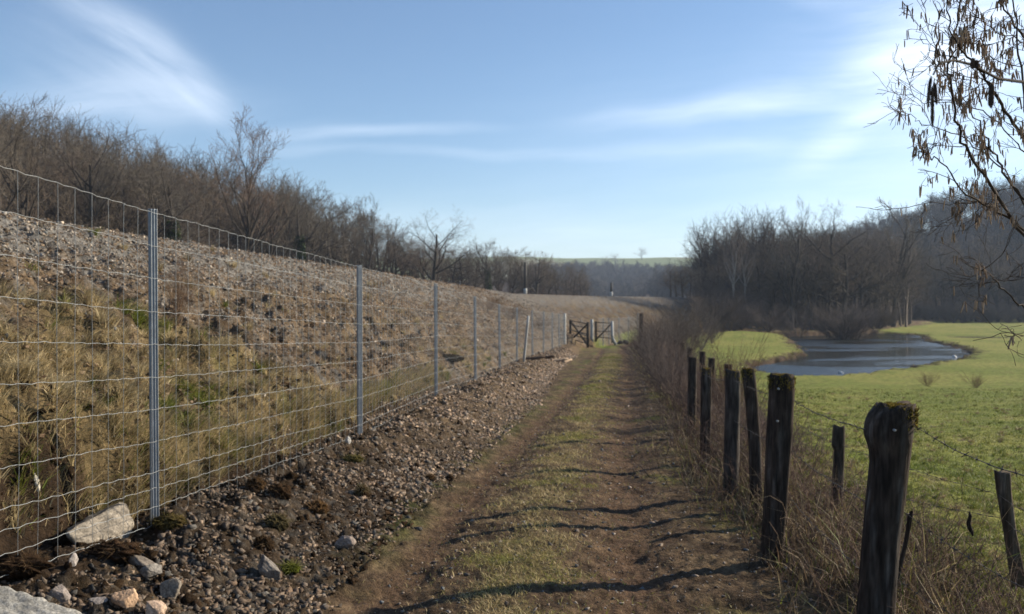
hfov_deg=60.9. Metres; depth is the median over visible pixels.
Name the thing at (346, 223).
bare tree
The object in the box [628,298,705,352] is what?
bare shrub
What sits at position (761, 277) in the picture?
bare tree
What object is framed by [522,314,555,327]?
brush heap
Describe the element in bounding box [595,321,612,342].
wooden gate
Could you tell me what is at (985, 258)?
bare tree
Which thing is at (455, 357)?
turf clod
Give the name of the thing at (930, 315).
bare shrub
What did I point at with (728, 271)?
bare tree
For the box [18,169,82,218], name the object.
bare tree
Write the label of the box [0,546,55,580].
turf clod
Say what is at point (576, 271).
bare tree
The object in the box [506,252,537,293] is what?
bare tree
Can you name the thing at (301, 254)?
bare tree
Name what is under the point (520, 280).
bare tree
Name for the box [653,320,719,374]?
bare shrub
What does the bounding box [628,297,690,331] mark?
bare shrub
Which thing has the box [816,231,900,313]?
bare tree
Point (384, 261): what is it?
bare tree
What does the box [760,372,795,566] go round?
wooden post
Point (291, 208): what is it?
bare tree
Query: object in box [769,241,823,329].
bare tree
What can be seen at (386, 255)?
bare tree
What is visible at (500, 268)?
bare tree
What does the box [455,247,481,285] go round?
bare tree
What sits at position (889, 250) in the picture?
bare tree
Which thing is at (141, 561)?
stone
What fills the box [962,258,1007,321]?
bare tree
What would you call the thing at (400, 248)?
bare tree
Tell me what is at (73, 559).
stone
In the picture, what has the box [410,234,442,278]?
bare tree
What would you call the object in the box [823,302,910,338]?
bare shrub
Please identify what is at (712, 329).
bare shrub
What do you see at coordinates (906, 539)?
wooden post
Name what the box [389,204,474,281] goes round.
bare tree
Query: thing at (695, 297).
bare shrub
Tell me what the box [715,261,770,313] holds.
bare tree
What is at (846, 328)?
bare shrub
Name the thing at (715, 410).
bramble thicket
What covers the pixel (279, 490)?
turf clod
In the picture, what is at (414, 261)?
bare tree
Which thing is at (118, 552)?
turf clod
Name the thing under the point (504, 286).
bare shrub
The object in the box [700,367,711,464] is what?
wooden post
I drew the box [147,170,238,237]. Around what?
bare tree
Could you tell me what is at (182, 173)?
bare tree
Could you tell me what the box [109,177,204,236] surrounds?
bare tree
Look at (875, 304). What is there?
bare tree
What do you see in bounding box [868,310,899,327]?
bare shrub
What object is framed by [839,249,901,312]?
bare tree
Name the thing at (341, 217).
bare tree
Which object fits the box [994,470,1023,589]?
wooden post
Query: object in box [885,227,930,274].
bare tree
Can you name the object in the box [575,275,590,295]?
bare tree
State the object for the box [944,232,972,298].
bare tree
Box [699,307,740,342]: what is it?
bare shrub
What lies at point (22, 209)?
bare tree
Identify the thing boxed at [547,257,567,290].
bare tree
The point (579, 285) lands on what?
bare tree
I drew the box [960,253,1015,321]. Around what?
bare tree
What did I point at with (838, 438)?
wooden post
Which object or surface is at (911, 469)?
barbed wire
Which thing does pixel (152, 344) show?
wire fence
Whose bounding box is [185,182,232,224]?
bare tree
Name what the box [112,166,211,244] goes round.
bare tree
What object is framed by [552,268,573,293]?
bare tree
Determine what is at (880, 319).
bare shrub
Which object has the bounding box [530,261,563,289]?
bare tree
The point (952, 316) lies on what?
bare shrub
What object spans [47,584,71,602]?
stone
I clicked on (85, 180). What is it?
bare tree
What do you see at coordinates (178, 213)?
bare tree
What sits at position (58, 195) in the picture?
bare tree
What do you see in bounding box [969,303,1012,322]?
bare shrub
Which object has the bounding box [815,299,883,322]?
bare shrub
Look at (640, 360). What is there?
bare shrub
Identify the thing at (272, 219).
bare tree
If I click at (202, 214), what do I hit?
bare tree
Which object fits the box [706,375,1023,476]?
barbed wire
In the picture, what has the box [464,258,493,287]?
bare tree
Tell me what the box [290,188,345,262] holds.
bare tree
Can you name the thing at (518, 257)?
bare tree
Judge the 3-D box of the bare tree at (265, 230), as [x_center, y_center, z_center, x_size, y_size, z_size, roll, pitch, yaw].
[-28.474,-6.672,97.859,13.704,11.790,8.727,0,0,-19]
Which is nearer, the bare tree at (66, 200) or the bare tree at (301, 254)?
the bare tree at (66, 200)
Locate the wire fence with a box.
[0,166,638,577]
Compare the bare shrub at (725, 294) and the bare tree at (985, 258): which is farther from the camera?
the bare tree at (985, 258)
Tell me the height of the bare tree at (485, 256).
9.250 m
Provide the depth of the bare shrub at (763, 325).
99.13 m
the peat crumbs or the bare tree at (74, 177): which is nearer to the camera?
the peat crumbs
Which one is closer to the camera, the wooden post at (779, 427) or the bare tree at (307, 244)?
the wooden post at (779, 427)
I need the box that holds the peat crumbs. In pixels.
[1,356,554,613]
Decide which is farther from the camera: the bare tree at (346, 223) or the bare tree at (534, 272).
the bare tree at (534, 272)
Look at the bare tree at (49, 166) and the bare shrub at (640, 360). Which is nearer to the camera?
the bare shrub at (640, 360)
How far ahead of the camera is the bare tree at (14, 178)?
42.94 m
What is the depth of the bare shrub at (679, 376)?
18.09 m
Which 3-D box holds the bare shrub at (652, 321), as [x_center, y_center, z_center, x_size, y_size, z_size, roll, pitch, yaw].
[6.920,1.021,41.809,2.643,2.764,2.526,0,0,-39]
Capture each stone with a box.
[34,473,40,491]
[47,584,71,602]
[68,553,77,566]
[88,597,107,604]
[111,588,138,607]
[128,554,154,567]
[139,563,161,577]
[145,600,166,613]
[160,578,181,598]
[257,554,280,579]
[334,535,355,548]
[345,436,350,443]
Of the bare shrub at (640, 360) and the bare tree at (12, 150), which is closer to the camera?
the bare shrub at (640, 360)
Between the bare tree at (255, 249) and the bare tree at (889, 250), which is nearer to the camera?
the bare tree at (255, 249)
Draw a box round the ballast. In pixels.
[0,211,614,504]
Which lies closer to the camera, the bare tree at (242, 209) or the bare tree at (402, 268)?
the bare tree at (242, 209)
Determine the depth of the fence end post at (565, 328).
53.34 m
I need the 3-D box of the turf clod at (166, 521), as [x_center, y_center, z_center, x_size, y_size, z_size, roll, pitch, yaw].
[-2.219,1.383,5.626,0.327,0.170,0.240,0,0,0]
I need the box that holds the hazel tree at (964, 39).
[863,0,1023,365]
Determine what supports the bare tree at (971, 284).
on the ground at (992, 358)
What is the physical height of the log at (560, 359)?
0.222 m
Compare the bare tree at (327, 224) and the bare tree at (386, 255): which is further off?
the bare tree at (386, 255)
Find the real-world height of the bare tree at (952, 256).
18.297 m
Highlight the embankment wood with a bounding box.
[0,92,385,265]
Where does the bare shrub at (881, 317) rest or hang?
on the ground at (992, 358)
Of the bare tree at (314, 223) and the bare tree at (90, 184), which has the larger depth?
the bare tree at (314, 223)
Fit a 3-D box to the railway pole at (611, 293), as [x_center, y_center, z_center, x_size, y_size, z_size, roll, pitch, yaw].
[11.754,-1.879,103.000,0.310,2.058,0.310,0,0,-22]
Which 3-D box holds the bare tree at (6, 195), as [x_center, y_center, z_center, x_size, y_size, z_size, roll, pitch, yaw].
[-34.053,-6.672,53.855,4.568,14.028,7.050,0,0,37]
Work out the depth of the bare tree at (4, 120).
55.47 m
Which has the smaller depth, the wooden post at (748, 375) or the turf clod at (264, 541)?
the turf clod at (264, 541)
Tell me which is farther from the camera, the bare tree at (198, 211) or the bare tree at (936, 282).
the bare tree at (936, 282)
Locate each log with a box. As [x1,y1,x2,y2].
[525,356,544,359]
[552,358,568,361]
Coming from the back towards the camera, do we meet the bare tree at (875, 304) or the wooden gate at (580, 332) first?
the bare tree at (875, 304)
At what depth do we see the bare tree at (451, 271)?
126.49 m
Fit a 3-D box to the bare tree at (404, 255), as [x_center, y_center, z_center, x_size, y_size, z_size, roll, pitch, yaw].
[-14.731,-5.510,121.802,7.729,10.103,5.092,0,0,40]
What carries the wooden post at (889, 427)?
on the ground at (992, 358)
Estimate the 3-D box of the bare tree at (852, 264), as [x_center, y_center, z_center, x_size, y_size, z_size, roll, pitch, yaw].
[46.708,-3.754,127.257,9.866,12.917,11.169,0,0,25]
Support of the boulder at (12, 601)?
on the ground at (992, 358)
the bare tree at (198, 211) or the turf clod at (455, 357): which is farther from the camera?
the bare tree at (198, 211)
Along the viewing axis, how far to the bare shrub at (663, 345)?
26.06 m
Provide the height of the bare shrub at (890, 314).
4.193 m
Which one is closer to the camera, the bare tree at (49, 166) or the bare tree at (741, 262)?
the bare tree at (49, 166)
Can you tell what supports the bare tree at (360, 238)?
on the ground at (992, 358)
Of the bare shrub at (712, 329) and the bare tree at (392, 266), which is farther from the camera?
the bare tree at (392, 266)
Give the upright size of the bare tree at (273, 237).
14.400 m
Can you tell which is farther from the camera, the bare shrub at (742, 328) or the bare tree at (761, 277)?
the bare tree at (761, 277)
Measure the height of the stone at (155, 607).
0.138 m
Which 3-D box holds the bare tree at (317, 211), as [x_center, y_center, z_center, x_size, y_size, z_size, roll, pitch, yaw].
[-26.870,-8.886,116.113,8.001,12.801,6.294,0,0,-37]
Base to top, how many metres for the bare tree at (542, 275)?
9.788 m
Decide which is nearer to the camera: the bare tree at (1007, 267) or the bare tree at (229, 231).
the bare tree at (229, 231)
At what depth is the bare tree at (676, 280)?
110.11 m
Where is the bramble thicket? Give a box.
[609,324,1023,613]
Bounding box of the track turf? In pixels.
[300,353,850,613]
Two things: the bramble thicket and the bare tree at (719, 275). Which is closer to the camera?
the bramble thicket
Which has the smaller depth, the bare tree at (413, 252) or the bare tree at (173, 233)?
the bare tree at (173, 233)
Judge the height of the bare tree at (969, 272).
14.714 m
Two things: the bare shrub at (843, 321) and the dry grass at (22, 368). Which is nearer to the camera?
the dry grass at (22, 368)
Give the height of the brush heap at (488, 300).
1.061 m
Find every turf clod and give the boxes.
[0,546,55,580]
[85,532,146,564]
[141,508,192,531]
[242,473,267,490]
[250,530,281,552]
[261,505,298,531]
[266,481,294,499]
[273,559,307,574]
[304,495,328,514]
[339,452,365,462]
[353,481,371,495]
[421,467,437,479]
[443,354,463,362]
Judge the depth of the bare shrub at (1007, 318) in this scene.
167.81 m
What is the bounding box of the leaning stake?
[522,316,529,361]
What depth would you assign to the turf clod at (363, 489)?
7.46 m
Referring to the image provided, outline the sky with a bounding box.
[0,0,1023,257]
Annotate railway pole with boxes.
[524,262,526,293]
[610,282,612,295]
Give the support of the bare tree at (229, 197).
on the ground at (992, 358)
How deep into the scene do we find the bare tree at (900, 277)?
124.25 m
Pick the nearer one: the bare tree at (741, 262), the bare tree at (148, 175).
the bare tree at (148, 175)
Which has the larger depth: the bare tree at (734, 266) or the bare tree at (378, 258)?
the bare tree at (734, 266)
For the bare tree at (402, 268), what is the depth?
111.72 m
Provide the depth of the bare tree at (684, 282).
124.09 m
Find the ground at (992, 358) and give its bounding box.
[0,214,1023,613]
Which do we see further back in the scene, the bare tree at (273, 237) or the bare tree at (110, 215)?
the bare tree at (273, 237)
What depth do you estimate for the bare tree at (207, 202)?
83.37 m
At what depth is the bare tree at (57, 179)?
69.01 m
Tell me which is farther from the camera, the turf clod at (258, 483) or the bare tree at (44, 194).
the bare tree at (44, 194)
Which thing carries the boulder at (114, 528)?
on the ground at (992, 358)
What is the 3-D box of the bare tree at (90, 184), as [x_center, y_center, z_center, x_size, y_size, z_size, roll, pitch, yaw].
[-30.219,-7.502,64.910,11.530,15.695,10.184,0,0,39]
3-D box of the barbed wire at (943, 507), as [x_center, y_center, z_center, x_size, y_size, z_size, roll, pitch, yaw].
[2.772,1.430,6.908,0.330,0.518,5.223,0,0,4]
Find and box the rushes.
[731,324,973,375]
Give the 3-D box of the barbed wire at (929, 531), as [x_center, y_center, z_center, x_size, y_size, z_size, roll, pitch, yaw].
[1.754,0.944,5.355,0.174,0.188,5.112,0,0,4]
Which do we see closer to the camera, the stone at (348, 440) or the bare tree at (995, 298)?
the stone at (348, 440)
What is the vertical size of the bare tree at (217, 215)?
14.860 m
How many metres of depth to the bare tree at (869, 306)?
121.79 m
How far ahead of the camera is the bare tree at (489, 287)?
128.49 m
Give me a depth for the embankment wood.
94.27 m
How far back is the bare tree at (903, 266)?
133.26 m
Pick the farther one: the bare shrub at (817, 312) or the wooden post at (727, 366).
the bare shrub at (817, 312)
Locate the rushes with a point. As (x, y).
(930, 339)
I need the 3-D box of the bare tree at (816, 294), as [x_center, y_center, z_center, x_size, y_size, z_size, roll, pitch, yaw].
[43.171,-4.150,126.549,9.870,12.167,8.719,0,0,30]
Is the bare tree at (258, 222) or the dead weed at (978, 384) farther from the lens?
the bare tree at (258, 222)
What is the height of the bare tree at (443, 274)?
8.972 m
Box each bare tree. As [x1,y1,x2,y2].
[0,92,67,216]
[0,105,51,208]
[0,105,66,211]
[0,115,28,174]
[0,146,78,224]
[0,177,18,215]
[1,165,71,221]
[2,151,82,222]
[6,170,119,225]
[13,157,86,220]
[15,152,84,215]
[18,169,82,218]
[18,176,127,227]
[24,106,183,232]
[35,150,75,186]
[37,161,143,232]
[42,151,100,218]
[54,153,100,224]
[55,126,139,229]
[65,131,105,219]
[73,168,192,238]
[77,147,170,228]
[96,154,160,233]
[101,148,181,233]
[101,154,215,244]
[106,153,211,241]
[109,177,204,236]
[111,160,232,246]
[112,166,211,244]
[114,161,188,237]
[119,138,211,240]
[133,184,230,244]
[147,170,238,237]
[149,154,200,211]
[156,158,188,190]
[165,171,227,237]
[166,156,267,252]
[166,171,226,239]
[175,168,241,246]
[176,165,238,246]
[182,105,295,251]
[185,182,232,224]
[187,193,256,249]
[191,166,243,246]
[203,187,278,254]
[211,195,320,261]
[212,168,257,247]
[219,184,285,253]
[222,190,268,245]
[235,170,316,255]
[239,170,287,252]
[243,192,297,250]
[257,174,301,258]
[263,174,354,260]
[265,175,319,249]
[269,166,304,239]
[271,174,334,259]
[278,186,324,261]
[282,193,339,264]
[282,196,374,269]
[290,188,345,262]
[292,207,364,262]
[306,211,349,263]
[309,195,340,259]
[318,199,380,263]
[319,210,380,272]
[328,199,369,264]
[331,211,373,267]
[334,210,393,267]
[343,192,383,270]
[348,219,403,272]
[349,220,408,271]
[352,203,368,268]
[354,196,384,267]
[356,214,392,242]
[368,217,430,278]
[370,230,406,271]
[374,223,421,275]
[383,213,406,272]
[383,226,407,275]
[387,233,421,277]
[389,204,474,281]
[393,237,432,279]
[397,243,434,273]
[398,239,425,277]
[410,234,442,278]
[426,247,457,282]
[428,247,487,285]
[430,238,452,276]
[430,240,471,284]
[431,247,491,286]
[444,256,484,286]
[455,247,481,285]
[457,248,498,289]
[463,250,499,287]
[464,254,516,288]
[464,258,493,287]
[469,238,514,289]
[487,242,505,289]
[491,251,513,290]
[491,255,527,292]
[492,254,510,286]
[493,245,508,289]
[502,248,523,292]
[502,258,532,293]
[506,248,525,284]
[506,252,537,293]
[511,251,531,292]
[511,265,545,293]
[517,249,557,293]
[520,252,551,293]
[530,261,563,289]
[530,267,569,294]
[536,261,570,294]
[537,251,562,291]
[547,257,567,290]
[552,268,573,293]
[556,264,576,294]
[560,260,586,293]
[560,266,590,294]
[561,268,584,294]
[567,267,592,295]
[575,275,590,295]
[578,275,593,295]
[659,264,679,296]
[664,264,688,296]
[669,266,691,297]
[676,270,690,291]
[681,266,702,296]
[702,255,740,292]
[709,253,750,282]
[712,265,738,295]
[713,258,735,283]
[714,219,760,321]
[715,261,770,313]
[717,261,742,287]
[722,222,761,303]
[726,258,792,310]
[732,258,761,292]
[740,256,809,320]
[744,263,770,292]
[747,239,823,309]
[748,225,831,321]
[757,196,819,329]
[759,255,845,327]
[763,251,860,325]
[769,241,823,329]
[783,199,884,328]
[790,239,820,313]
[791,226,849,321]
[798,241,914,317]
[800,248,844,326]
[803,237,866,319]
[806,219,871,304]
[809,245,833,318]
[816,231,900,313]
[819,224,921,322]
[821,240,862,321]
[823,242,867,310]
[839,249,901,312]
[841,242,915,326]
[845,227,934,308]
[853,239,900,309]
[863,197,929,326]
[863,224,889,242]
[866,243,924,326]
[873,224,906,258]
[875,232,925,325]
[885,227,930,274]
[890,228,905,256]
[896,235,935,305]
[910,247,965,319]
[918,252,955,319]
[919,248,952,318]
[922,234,973,319]
[923,242,967,318]
[933,257,968,320]
[934,251,1001,321]
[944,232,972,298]
[945,239,969,305]
[955,235,1017,307]
[957,255,984,320]
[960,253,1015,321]
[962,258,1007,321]
[969,230,1018,321]
[974,252,1014,301]
[975,243,1015,302]
[985,244,1023,321]
[999,246,1020,284]
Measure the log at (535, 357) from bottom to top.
0.198 m
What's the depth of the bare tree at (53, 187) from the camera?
68.17 m
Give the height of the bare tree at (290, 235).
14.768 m
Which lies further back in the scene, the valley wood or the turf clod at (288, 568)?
the valley wood
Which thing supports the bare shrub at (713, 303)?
on the ground at (992, 358)
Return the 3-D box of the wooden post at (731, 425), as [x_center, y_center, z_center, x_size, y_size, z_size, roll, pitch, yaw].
[1.997,1.274,7.896,0.170,1.431,0.144,0,0,0]
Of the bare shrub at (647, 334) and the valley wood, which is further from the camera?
the valley wood
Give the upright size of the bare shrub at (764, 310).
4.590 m
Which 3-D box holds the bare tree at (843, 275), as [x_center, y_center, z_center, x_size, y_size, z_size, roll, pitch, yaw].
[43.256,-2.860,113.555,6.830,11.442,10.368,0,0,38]
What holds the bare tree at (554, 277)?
on the ground at (992, 358)
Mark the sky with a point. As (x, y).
(565, 128)
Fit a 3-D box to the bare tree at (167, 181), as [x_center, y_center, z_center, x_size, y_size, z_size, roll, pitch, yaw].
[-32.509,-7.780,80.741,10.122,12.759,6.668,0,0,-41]
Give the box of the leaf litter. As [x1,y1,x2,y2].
[0,211,578,523]
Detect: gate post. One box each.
[590,319,592,340]
[611,321,616,345]
[639,313,643,342]
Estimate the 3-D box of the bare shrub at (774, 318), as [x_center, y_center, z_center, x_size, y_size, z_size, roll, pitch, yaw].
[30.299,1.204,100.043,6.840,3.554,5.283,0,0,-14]
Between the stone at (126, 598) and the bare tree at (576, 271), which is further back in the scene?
the bare tree at (576, 271)
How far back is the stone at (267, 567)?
5.12 m
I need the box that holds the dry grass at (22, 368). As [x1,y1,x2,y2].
[0,226,535,537]
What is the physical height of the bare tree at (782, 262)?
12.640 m
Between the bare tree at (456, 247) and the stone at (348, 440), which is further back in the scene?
the bare tree at (456, 247)
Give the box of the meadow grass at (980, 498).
[719,376,1023,613]
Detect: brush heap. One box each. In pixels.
[462,292,507,310]
[494,301,533,317]
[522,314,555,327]
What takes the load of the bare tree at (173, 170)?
on the ground at (992, 358)
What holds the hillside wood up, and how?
on the ground at (992, 358)
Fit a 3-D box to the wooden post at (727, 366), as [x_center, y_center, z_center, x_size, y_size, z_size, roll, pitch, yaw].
[3.459,1.460,13.932,0.130,1.108,0.113,0,0,0]
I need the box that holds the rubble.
[1,347,578,613]
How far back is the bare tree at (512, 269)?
144.49 m
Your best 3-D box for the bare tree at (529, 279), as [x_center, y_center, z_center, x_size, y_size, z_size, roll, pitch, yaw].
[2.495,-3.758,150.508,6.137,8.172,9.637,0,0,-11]
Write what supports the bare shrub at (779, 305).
on the ground at (992, 358)
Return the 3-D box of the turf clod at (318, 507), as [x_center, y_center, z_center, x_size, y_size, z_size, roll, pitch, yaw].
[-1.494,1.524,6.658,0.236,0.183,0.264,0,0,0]
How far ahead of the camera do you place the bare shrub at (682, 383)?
15.08 m
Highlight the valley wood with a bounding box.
[528,259,694,296]
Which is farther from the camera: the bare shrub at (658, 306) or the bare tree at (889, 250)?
the bare tree at (889, 250)
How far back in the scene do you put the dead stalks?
9.53 m
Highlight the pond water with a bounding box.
[752,333,969,375]
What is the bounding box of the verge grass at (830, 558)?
[635,349,1023,613]
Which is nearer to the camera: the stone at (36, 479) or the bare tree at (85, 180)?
the stone at (36, 479)
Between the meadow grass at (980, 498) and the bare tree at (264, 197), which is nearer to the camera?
the meadow grass at (980, 498)
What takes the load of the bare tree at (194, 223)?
on the ground at (992, 358)
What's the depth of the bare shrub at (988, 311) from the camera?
168.53 m
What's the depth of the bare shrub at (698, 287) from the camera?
109.59 m
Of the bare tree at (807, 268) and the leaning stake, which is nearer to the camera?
the leaning stake
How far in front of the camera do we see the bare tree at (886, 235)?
178.25 m
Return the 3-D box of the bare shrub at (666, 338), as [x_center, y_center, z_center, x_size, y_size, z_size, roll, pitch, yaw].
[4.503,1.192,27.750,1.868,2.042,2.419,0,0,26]
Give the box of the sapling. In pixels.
[697,320,768,405]
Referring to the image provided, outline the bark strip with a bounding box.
[966,511,973,535]
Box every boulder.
[0,586,81,613]
[66,502,133,544]
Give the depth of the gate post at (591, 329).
60.10 m
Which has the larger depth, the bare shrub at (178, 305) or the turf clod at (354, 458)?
the bare shrub at (178, 305)
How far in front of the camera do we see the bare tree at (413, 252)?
125.19 m
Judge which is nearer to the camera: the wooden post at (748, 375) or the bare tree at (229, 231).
the wooden post at (748, 375)
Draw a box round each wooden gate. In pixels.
[569,320,588,347]
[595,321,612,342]
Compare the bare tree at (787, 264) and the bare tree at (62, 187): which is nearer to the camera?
the bare tree at (62, 187)
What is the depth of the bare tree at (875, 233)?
178.87 m
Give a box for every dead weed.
[916,368,938,386]
[925,537,965,564]
[961,372,985,387]
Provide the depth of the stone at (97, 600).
4.22 m
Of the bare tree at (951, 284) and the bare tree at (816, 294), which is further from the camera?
the bare tree at (951, 284)
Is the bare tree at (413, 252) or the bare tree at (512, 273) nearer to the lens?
the bare tree at (413, 252)
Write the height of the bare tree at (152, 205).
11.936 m
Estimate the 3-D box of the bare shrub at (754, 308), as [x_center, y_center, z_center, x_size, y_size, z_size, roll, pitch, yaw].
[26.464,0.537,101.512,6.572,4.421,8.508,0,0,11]
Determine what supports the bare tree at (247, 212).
on the ground at (992, 358)
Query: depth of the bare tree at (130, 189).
73.78 m
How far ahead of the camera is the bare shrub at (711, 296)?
105.08 m
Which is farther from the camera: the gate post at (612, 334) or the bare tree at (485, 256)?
the bare tree at (485, 256)
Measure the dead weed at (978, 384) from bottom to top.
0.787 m
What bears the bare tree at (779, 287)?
on the ground at (992, 358)
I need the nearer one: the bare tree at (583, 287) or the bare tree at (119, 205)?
the bare tree at (119, 205)
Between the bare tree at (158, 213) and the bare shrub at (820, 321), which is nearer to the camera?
the bare tree at (158, 213)
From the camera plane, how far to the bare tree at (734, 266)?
123.87 m
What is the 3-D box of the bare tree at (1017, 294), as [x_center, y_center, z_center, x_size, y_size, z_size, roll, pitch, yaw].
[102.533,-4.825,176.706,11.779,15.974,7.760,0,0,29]
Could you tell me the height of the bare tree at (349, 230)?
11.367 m
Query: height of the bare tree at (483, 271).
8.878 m
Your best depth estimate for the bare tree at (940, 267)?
187.48 m
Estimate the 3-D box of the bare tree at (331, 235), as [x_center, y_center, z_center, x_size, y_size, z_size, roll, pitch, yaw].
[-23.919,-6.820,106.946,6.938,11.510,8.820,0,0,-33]
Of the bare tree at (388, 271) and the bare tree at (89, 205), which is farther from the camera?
the bare tree at (388, 271)
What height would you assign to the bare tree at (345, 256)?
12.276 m
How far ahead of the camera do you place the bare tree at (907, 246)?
124.25 m
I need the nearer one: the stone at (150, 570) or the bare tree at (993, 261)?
the stone at (150, 570)
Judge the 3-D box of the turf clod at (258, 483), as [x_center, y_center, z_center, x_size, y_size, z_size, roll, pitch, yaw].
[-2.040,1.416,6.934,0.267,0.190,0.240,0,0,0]
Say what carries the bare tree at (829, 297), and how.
on the ground at (992, 358)
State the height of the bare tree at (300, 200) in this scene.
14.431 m
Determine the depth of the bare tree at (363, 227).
130.58 m
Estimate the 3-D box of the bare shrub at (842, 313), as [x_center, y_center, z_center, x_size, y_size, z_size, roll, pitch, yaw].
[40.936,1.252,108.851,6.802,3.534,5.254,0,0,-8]
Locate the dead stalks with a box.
[0,224,509,547]
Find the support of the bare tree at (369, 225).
on the ground at (992, 358)
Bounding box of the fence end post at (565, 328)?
[563,313,565,343]
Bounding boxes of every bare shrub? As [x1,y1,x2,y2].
[138,242,203,325]
[480,281,513,291]
[604,314,693,377]
[617,314,671,357]
[624,341,698,399]
[626,315,687,367]
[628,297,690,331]
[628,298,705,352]
[628,313,693,344]
[631,296,696,345]
[633,334,705,389]
[635,311,686,350]
[636,301,684,335]
[645,330,684,368]
[645,353,715,409]
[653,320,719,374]
[655,293,716,347]
[657,294,712,335]
[664,271,724,299]
[666,272,730,303]
[671,294,714,315]
[675,290,751,326]
[678,299,728,349]
[680,282,747,316]
[684,292,749,324]
[686,290,755,323]
[687,289,744,314]
[687,293,751,323]
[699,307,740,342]
[711,292,767,318]
[711,302,762,330]
[715,297,765,328]
[726,294,767,329]
[741,298,794,331]
[743,292,788,319]
[746,304,794,331]
[755,291,806,316]
[755,291,824,323]
[757,307,818,336]
[772,295,880,339]
[794,300,878,338]
[797,305,837,325]
[802,299,880,337]
[803,306,833,327]
[812,300,850,326]
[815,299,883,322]
[819,306,864,326]
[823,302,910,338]
[839,295,900,328]
[857,304,909,326]
[861,303,899,328]
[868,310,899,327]
[912,302,949,319]
[915,296,968,322]
[929,302,971,321]
[954,301,999,322]
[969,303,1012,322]
[986,313,1007,322]
[991,307,1023,322]
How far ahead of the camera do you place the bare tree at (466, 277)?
124.87 m
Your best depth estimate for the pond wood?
129.27 m
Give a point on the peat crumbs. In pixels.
(188, 599)
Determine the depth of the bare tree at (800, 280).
115.72 m
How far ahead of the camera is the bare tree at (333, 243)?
105.33 m
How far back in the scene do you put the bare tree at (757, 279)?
110.58 m
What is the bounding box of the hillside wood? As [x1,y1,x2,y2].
[640,173,1023,313]
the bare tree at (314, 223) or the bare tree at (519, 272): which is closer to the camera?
the bare tree at (314, 223)
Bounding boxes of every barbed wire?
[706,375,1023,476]
[735,421,1023,587]
[791,499,951,613]
[799,425,1023,511]
[807,466,1023,535]
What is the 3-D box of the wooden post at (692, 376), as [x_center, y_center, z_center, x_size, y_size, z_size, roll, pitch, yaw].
[2.482,1.371,12.001,0.139,1.383,0.105,0,0,0]
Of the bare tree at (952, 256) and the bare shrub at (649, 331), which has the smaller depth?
the bare shrub at (649, 331)
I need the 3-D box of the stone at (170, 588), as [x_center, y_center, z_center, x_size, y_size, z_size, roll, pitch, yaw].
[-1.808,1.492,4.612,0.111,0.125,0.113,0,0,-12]
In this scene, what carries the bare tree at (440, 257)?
on the ground at (992, 358)
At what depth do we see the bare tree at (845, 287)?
107.14 m
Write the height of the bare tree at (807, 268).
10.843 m
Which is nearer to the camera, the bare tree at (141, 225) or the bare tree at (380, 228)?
the bare tree at (141, 225)
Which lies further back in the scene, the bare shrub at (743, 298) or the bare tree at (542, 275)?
the bare tree at (542, 275)
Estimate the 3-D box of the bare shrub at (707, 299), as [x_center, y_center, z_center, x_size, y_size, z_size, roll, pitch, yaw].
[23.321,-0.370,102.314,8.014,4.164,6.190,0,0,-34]
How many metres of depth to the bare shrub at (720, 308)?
98.29 m
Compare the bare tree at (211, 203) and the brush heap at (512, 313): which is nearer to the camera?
the brush heap at (512, 313)
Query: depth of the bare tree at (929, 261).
178.31 m
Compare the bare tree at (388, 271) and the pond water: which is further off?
the bare tree at (388, 271)
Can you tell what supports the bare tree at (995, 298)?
on the ground at (992, 358)
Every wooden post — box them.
[687,356,696,438]
[699,351,704,378]
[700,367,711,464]
[708,357,714,394]
[723,369,741,499]
[724,363,732,411]
[740,366,762,508]
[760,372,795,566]
[831,425,844,511]
[856,401,920,613]
[897,511,912,586]
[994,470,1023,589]
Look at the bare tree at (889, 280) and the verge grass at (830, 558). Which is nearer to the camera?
the verge grass at (830, 558)
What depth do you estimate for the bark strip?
5.23 m
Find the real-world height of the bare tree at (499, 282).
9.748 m
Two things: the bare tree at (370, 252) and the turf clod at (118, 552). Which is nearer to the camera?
the turf clod at (118, 552)
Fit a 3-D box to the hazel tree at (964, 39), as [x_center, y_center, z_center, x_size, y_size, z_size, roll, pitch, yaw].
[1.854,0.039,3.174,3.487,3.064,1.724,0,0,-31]
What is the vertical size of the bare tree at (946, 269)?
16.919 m
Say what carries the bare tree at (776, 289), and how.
on the ground at (992, 358)
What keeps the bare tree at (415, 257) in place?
on the ground at (992, 358)
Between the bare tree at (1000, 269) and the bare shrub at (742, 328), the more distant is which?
the bare tree at (1000, 269)
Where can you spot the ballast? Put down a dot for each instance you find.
(45, 233)
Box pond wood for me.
[673,203,950,326]
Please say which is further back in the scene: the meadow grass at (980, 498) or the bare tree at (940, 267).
the bare tree at (940, 267)
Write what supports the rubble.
on the ground at (992, 358)
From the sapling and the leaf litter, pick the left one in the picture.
the leaf litter
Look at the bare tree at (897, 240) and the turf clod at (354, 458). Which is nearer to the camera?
the turf clod at (354, 458)
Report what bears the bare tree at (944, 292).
on the ground at (992, 358)
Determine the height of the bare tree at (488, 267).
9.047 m
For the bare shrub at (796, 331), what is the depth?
96.12 m
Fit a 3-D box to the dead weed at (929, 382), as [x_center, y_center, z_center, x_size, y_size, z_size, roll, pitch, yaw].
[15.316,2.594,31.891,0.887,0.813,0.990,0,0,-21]

